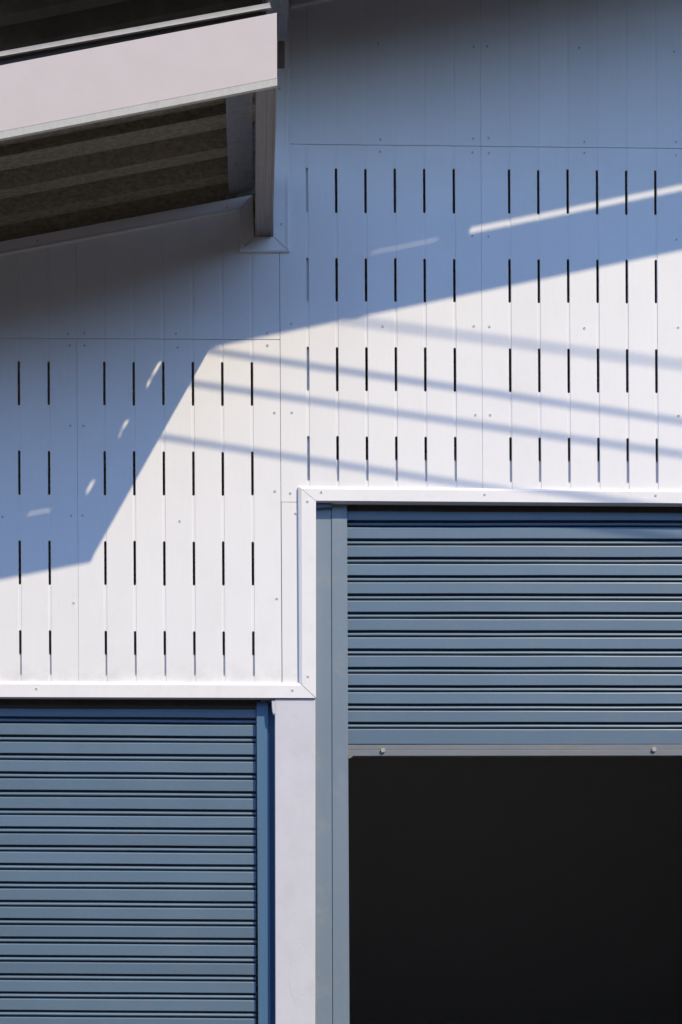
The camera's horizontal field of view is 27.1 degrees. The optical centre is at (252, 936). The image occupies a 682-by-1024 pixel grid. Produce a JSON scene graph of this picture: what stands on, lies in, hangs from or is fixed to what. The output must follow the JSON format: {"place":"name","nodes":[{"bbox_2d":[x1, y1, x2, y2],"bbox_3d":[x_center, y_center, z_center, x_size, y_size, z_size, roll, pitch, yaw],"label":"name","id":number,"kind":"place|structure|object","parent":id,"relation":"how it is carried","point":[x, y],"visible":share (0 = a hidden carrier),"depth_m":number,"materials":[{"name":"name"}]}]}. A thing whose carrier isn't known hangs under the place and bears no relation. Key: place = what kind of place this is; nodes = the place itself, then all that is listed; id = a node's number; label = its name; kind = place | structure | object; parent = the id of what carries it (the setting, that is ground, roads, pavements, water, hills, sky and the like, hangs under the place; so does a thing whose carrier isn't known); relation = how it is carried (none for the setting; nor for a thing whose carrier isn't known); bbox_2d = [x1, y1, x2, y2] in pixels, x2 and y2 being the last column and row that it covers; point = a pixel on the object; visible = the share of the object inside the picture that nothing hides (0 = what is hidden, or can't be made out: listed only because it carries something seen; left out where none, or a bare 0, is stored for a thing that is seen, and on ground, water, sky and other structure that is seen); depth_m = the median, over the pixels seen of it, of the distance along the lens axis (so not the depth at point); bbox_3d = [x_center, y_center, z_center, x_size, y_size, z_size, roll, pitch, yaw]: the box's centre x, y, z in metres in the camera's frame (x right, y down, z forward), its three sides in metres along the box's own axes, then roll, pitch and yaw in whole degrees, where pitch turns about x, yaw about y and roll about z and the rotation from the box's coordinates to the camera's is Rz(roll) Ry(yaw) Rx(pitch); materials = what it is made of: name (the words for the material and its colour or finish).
{"place":"outdoors","nodes":[
{"label":"outdoors","id":0,"kind":"place"},
{"label":"ground","id":1,"kind":"structure","parent":0,"visible":0},
{"bbox_2d":[271,699,314,1023],"bbox_3d":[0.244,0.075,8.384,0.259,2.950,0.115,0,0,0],"label":"pillar","id":2,"kind":"structure","parent":1,"relation":"on","point":[294,861],"depth_m":8.33,"materials":[{"name":"white metal"}]},
{"bbox_2d":[0,0,681,699],"bbox_3d":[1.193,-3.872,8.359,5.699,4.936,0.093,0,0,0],"label":"clad wall","id":3,"kind":"structure","parent":2,"relation":"on","point":[480,96],"depth_m":8.34,"materials":[{"name":"white metal"}]},
{"bbox_2d":[0,699,274,1023],"bbox_3d":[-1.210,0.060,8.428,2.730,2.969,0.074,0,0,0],"label":"roller shutter","id":4,"kind":"object","parent":3,"relation":"attached to","point":[127,830],"visible":1,"depth_m":8.42,"materials":[{"name":"blue enamel"},{"name":"teal enamel"},{"name":"dark metal"}]},
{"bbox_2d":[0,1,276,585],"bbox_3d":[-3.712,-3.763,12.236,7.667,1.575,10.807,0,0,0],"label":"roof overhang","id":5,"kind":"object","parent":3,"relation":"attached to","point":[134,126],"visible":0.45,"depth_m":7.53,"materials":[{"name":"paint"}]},
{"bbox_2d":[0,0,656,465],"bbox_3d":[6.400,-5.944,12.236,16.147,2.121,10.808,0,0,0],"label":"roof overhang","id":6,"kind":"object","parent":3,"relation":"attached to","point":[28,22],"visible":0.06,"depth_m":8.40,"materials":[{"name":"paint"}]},
{"bbox_2d":[315,504,681,1023],"bbox_3d":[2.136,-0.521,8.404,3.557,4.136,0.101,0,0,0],"label":"roller shutter","id":7,"kind":"object","parent":3,"relation":"attached to","point":[498,630],"visible":1,"depth_m":8.41,"materials":[{"name":"blue enamel"},{"name":"enamel"},{"name":"dark metal"}]},
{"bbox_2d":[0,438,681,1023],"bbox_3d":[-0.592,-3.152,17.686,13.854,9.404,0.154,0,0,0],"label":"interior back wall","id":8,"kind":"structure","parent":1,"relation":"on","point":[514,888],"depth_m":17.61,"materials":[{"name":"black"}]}
]}

